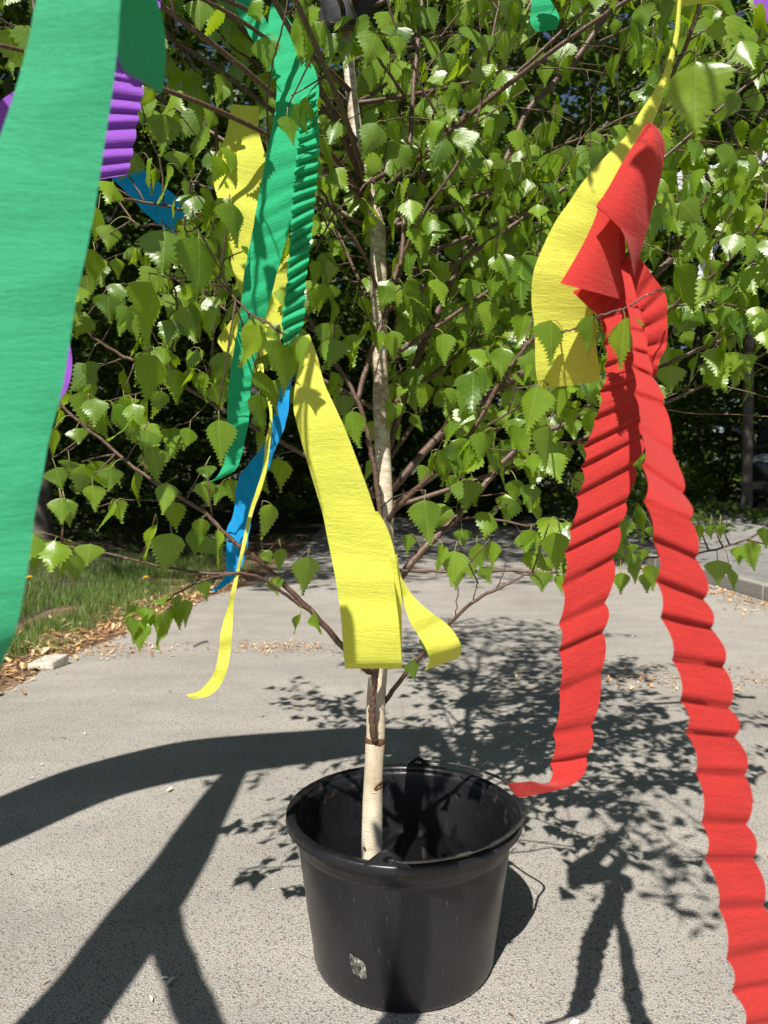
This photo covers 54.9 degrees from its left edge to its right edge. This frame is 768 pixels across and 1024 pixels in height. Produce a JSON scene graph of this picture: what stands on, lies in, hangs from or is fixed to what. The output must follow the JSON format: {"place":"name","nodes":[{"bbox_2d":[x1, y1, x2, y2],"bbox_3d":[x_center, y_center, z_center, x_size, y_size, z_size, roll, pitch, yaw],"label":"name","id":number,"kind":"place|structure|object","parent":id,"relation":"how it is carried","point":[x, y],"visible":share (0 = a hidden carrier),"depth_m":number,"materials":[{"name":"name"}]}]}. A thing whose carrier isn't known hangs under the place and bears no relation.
{"place":"outdoors","nodes":[
{"label":"outdoors","id":0,"kind":"place"},
{"bbox_2d":[0,534,315,691],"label":"verge strip","id":1,"kind":"object","parent":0,"point":[290,546],"visible":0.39,"depth_m":4.79,"materials":[{"name":"soil"}]},
{"bbox_2d":[0,0,764,489],"label":"sky","id":2,"kind":"structure","parent":0,"point":[571,98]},
{"bbox_2d":[0,507,767,1023],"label":"path","id":3,"kind":"structure","parent":0,"point":[584,937],"depth_m":1.77,"materials":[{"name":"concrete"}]},
{"bbox_2d":[27,654,68,669],"bbox_3d":[-1.414,0.629,3.114,0.128,0.045,0.104,0,2,8],"label":"concrete block","id":4,"kind":"object","parent":3,"relation":"on","point":[50,662],"depth_m":3.09,"materials":[{"name":"white concrete"}]},
{"bbox_2d":[0,561,767,695],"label":"leaf litter","id":5,"kind":"object","parent":3,"relation":"on","point":[45,649],"visible":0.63,"depth_m":3.57,"materials":[{"name":"brown plant"}]},
{"bbox_2d":[8,586,767,1023],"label":"ground debris","id":6,"kind":"object","parent":3,"relation":"on","point":[272,888],"visible":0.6,"depth_m":1.22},
{"bbox_2d":[286,757,536,1012],"bbox_3d":[0.046,0.588,1.200,0.408,0.260,0.382,0,2,0],"label":"bucket","id":7,"kind":"object","parent":3,"relation":"on","point":[398,933],"visible":0.91,"depth_m":1.08,"materials":[{"name":"black plastic"}]},
{"bbox_2d":[0,0,767,859],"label":"birch tree","id":8,"kind":"object","parent":7,"relation":"in","point":[694,92],"visible":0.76,"depth_m":1.11,"materials":[{"name":"green plant"}]},
{"bbox_2d":[0,91,71,398],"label":"crepe streamer","id":9,"kind":"object","parent":8,"relation":"hanging from","point":[5,102],"visible":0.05,"depth_m":0.72,"materials":[{"name":"purple paper"}]},
{"bbox_2d":[0,0,165,665],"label":"crepe streamer","id":10,"kind":"object","parent":8,"relation":"hanging from","point":[53,135],"visible":1,"depth_m":0.37,"materials":[{"name":"green paper"}]},
{"bbox_2d":[100,0,161,178],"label":"crepe streamer","id":11,"kind":"object","parent":8,"relation":"hanging from","point":[125,108],"visible":0.26,"depth_m":0.80,"materials":[{"name":"purple paper"}]},
{"bbox_2d":[111,169,192,233],"bbox_3d":[-0.388,-0.526,1.198,0.169,0.151,0.009,0,2,0],"label":"crepe streamer","id":12,"kind":"object","parent":8,"relation":"hanging from","point":[156,214],"visible":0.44,"depth_m":1.20,"materials":[{"name":"blue paper"}]},
{"bbox_2d":[187,290,282,698],"bbox_3d":[-0.192,-0.053,1.025,0.120,0.577,0.191,0,2,0],"label":"crepe streamer","id":13,"kind":"object","parent":8,"relation":"hanging from","point":[274,314],"visible":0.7,"depth_m":1.00,"materials":[{"name":"yellow paper"}]},
{"bbox_2d":[212,104,289,295],"bbox_3d":[-0.198,-0.456,1.127,0.130,0.344,0.038,0,2,0],"label":"crepe streamer","id":14,"kind":"object","parent":8,"relation":"hanging from","point":[245,146],"visible":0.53,"depth_m":1.12,"materials":[{"name":"yellow paper"}]},
{"bbox_2d":[212,376,292,591],"bbox_3d":[-0.190,-0.055,1.075,0.125,0.343,0.013,0,2,-4],"label":"crepe streamer","id":15,"kind":"object","parent":8,"relation":"hanging from","point":[248,482],"visible":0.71,"depth_m":1.08,"materials":[{"name":"blue paper"}]},
{"bbox_2d":[235,0,275,77],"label":"crepe streamer","id":16,"kind":"object","parent":8,"relation":"hanging from","point":[263,28],"visible":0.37,"depth_m":1.05,"materials":[{"name":"green paper"}]},
{"bbox_2d":[195,3,318,484],"bbox_3d":[-0.175,-0.385,1.033,0.172,0.696,0.078,0,2,0],"label":"crepe streamer","id":17,"kind":"object","parent":8,"relation":"hanging from","point":[272,222],"visible":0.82,"depth_m":1.00,"materials":[{"name":"green paper"}]},
{"bbox_2d":[281,88,319,344],"bbox_3d":[-0.108,-0.393,0.977,0.050,0.359,0.060,0,2,0],"label":"crepe streamer","id":18,"kind":"object","parent":8,"relation":"hanging from","point":[306,175],"visible":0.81,"depth_m":0.96,"materials":[{"name":"green paper"}]},
{"bbox_2d":[293,334,401,668],"bbox_3d":[-0.039,-0.015,0.745,0.124,0.343,0.060,1,2,15],"label":"crepe streamer","id":19,"kind":"object","parent":8,"relation":"hanging from","point":[362,552],"visible":0.98,"depth_m":0.73,"materials":[{"name":"yellow paper"}]},
{"bbox_2d":[395,554,461,670],"bbox_3d":[0.045,0.108,0.780,0.071,0.129,0.037,0,2,0],"label":"crepe streamer","id":20,"kind":"object","parent":19,"relation":"hanging from","point":[439,639],"visible":1,"depth_m":0.77,"materials":[{"name":"yellow paper"}]},
{"bbox_2d":[319,0,378,33],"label":"black wrap","id":21,"kind":"object","parent":8,"relation":"attached to","point":[331,10],"visible":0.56,"depth_m":1.30,"materials":[{"name":"plastic"}]},
{"bbox_2d":[530,0,558,31],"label":"crepe streamer","id":22,"kind":"object","parent":8,"relation":"hanging from","point":[544,15],"visible":1,"depth_m":1.30,"materials":[{"name":"green paper"}]},
{"bbox_2d":[531,0,680,388],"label":"crepe streamer","id":23,"kind":"object","parent":8,"relation":"hanging from","point":[563,305],"visible":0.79,"depth_m":0.72,"materials":[{"name":"yellow paper"}]},
{"bbox_2d":[507,121,767,1023],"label":"crepe streamer","id":24,"kind":"object","parent":8,"relation":"hanging from","point":[603,274],"visible":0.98,"depth_m":0.66,"materials":[{"name":"red paper"}]},
{"bbox_2d":[673,0,718,5],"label":"crepe streamer","id":25,"kind":"object","parent":8,"relation":"hanging from","point":[687,2],"visible":0.91,"depth_m":0.86,"materials":[{"name":"yellow paper"}]},
{"bbox_2d":[753,0,767,22],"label":"crepe streamer","id":26,"kind":"object","parent":8,"relation":"hanging from","point":[757,2],"visible":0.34,"depth_m":1.05,"materials":[{"name":"purple paper"}]},
{"bbox_2d":[328,829,476,860],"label":"soil","id":27,"kind":"structure","parent":7,"relation":"in","point":[409,844],"depth_m":1.30,"materials":[{"name":"black soil"}]},
{"bbox_2d":[17,488,760,624],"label":"ground","id":28,"kind":"structure","parent":0,"point":[313,526],"depth_m":10.50,"materials":[{"name":"brown soil"}]},
{"bbox_2d":[0,0,138,142],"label":"forest tree","id":29,"kind":"object","parent":28,"relation":"on","point":[15,73],"visible":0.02,"depth_m":8.74,"materials":[{"name":"green plant"}]},
{"bbox_2d":[33,328,225,541],"bbox_3d":[-4.004,-0.828,9.234,4.070,2.673,3.818,0,2,0],"label":"bush","id":30,"kind":"object","parent":28,"relation":"on","point":[114,443],"visible":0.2,"depth_m":8.98,"materials":[{"name":"green plant"}]},
{"bbox_2d":[3,538,260,669],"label":"grass","id":31,"kind":"structure","parent":28,"relation":"on","point":[92,599],"depth_m":5.10,"materials":[{"name":"green plant"}]},
{"bbox_2d":[53,187,226,494],"bbox_3d":[-10.275,-5.550,20.965,13.101,12.404,12.123,2,3,45],"label":"forest tree","id":32,"kind":"object","parent":28,"relation":"on","point":[124,246],"visible":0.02,"depth_m":19.32,"materials":[{"name":"green plant"}]},
{"bbox_2d":[52,293,245,508],"bbox_3d":[-4.646,-1.834,12.651,5.377,3.742,5.506,0,2,0],"label":"bush","id":33,"kind":"object","parent":28,"relation":"on","point":[113,338],"visible":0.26,"depth_m":12.16,"materials":[{"name":"green plant"}]},
{"bbox_2d":[0,11,370,513],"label":"forest tree","id":34,"kind":"object","parent":28,"relation":"on","point":[176,178],"visible":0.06,"depth_m":13.27,"materials":[{"name":"green plant"}]},
{"bbox_2d":[136,386,372,531],"bbox_3d":[-2.096,-0.828,12.086,4.202,2.673,3.795,0,2,0],"label":"bush","id":35,"kind":"object","parent":28,"relation":"on","point":[276,504],"visible":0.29,"depth_m":11.81,"materials":[{"name":"green plant"}]},
{"bbox_2d":[91,137,438,508],"bbox_3d":[-3.815,-5.607,22.592,13.101,12.404,12.123,-1,2,-30],"label":"forest tree","id":36,"kind":"object","parent":28,"relation":"on","point":[344,368],"visible":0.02,"depth_m":20.75,"materials":[{"name":"green plant"}]},
{"bbox_2d":[0,0,563,541],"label":"forest tree","id":37,"kind":"object","parent":28,"relation":"on","point":[44,518],"visible":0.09,"depth_m":7.83,"materials":[{"name":"green plant"}]},
{"bbox_2d":[0,63,767,502],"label":"wood","id":38,"kind":"object","parent":28,"relation":"on","point":[228,107],"depth_m":30.02,"materials":[{"name":"plant"}]},
{"bbox_2d":[286,393,496,516],"bbox_3d":[0.403,-1.228,18.108,4.952,3.475,5.149,1,2,33],"label":"bush","id":39,"kind":"object","parent":28,"relation":"on","point":[403,429],"visible":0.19,"depth_m":17.50,"materials":[{"name":"green plant"}]},
{"bbox_2d":[184,66,605,515],"bbox_3d":[0.432,-5.506,19.706,12.991,12.404,12.564,0,2,0],"label":"forest tree","id":40,"kind":"object","parent":28,"relation":"on","point":[354,326],"visible":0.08,"depth_m":17.74,"materials":[{"name":"green plant"}]},
{"bbox_2d":[143,0,658,529],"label":"forest tree","id":41,"kind":"object","parent":28,"relation":"on","point":[575,82],"visible":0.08,"depth_m":10.48,"materials":[{"name":"green plant"}]},
{"bbox_2d":[50,496,767,556],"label":"undergrowth","id":42,"kind":"object","parent":28,"relation":"on","point":[755,512],"visible":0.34,"depth_m":9.42,"materials":[{"name":"green plant"}]},
{"bbox_2d":[392,394,582,523],"bbox_3d":[2.446,-1.060,16.044,5.023,3.208,4.663,0,2,0],"label":"bush","id":43,"kind":"object","parent":28,"relation":"on","point":[488,499],"visible":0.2,"depth_m":15.69,"materials":[{"name":"green plant"}]},
{"bbox_2d":[289,0,767,513],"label":"forest tree","id":44,"kind":"object","parent":28,"relation":"on","point":[453,231],"visible":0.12,"depth_m":12.59,"materials":[{"name":"green plant"}]},
{"bbox_2d":[355,186,713,503],"bbox_3d":[5.074,-5.675,24.537,12.604,12.404,13.025,0,2,0],"label":"forest tree","id":45,"kind":"object","parent":28,"relation":"on","point":[507,476],"visible":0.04,"depth_m":24.15,"materials":[{"name":"green plant"}]},
{"bbox_2d":[391,0,767,511],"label":"forest tree","id":46,"kind":"object","parent":28,"relation":"on","point":[747,453],"visible":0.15,"depth_m":10.22,"materials":[{"name":"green plant"}]},
{"bbox_2d":[464,58,767,501],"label":"forest tree","id":47,"kind":"object","parent":28,"relation":"on","point":[697,343],"visible":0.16,"depth_m":16.99,"materials":[{"name":"green plant"}]},
{"bbox_2d":[517,389,741,520],"bbox_3d":[4.007,-0.846,12.604,3.749,2.673,4.214,0,2,0],"label":"bush","id":48,"kind":"object","parent":28,"relation":"on","point":[567,509],"visible":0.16,"depth_m":12.41,"materials":[{"name":"green plant"}]},
{"bbox_2d":[520,522,767,601],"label":"kerb","id":49,"kind":"structure","parent":28,"relation":"on","point":[753,588],"depth_m":5.29,"materials":[{"name":"concrete"}]},
{"bbox_2d":[625,459,742,518],"bbox_3d":[4.186,-0.152,10.850,1.994,1.336,2.008,0,2,0],"label":"bush","id":50,"kind":"object","parent":28,"relation":"on","point":[686,470],"visible":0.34,"depth_m":10.58,"materials":[{"name":"green plant"}]},
{"bbox_2d":[629,379,767,501],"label":"bush","id":51,"kind":"object","parent":28,"relation":"on","point":[727,474],"visible":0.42,"depth_m":14.05,"materials":[{"name":"green plant"}]},
{"bbox_2d":[675,0,767,276],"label":"forest tree","id":52,"kind":"object","parent":28,"relation":"on","point":[729,135],"visible":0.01,"depth_m":12.54,"materials":[{"name":"green plant"}]},
{"bbox_2d":[702,232,767,430],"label":"forest tree","id":53,"kind":"object","parent":28,"relation":"on","point":[705,328],"visible":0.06,"depth_m":18.15,"materials":[{"name":"green plant"}]},
{"bbox_2d":[726,408,767,507],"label":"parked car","id":54,"kind":"object","parent":28,"relation":"on","point":[760,468],"visible":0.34,"depth_m":11.10,"materials":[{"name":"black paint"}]},
{"bbox_2d":[511,502,767,582],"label":"gravel yard","id":55,"kind":"structure","parent":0,"point":[744,568],"depth_m":8.35,"materials":[{"name":"grey gravel"}]},
{"bbox_2d":[696,502,767,507],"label":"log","id":56,"kind":"object","parent":55,"relation":"on","point":[763,504],"visible":0.32,"depth_m":12.09,"materials":[{"name":"brown wood"}]},
{"bbox_2d":[676,151,767,278],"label":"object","id":57,"kind":"object","parent":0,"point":[680,188],"visible":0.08,"depth_m":1.50,"materials":[{"name":"white"}]}
]}

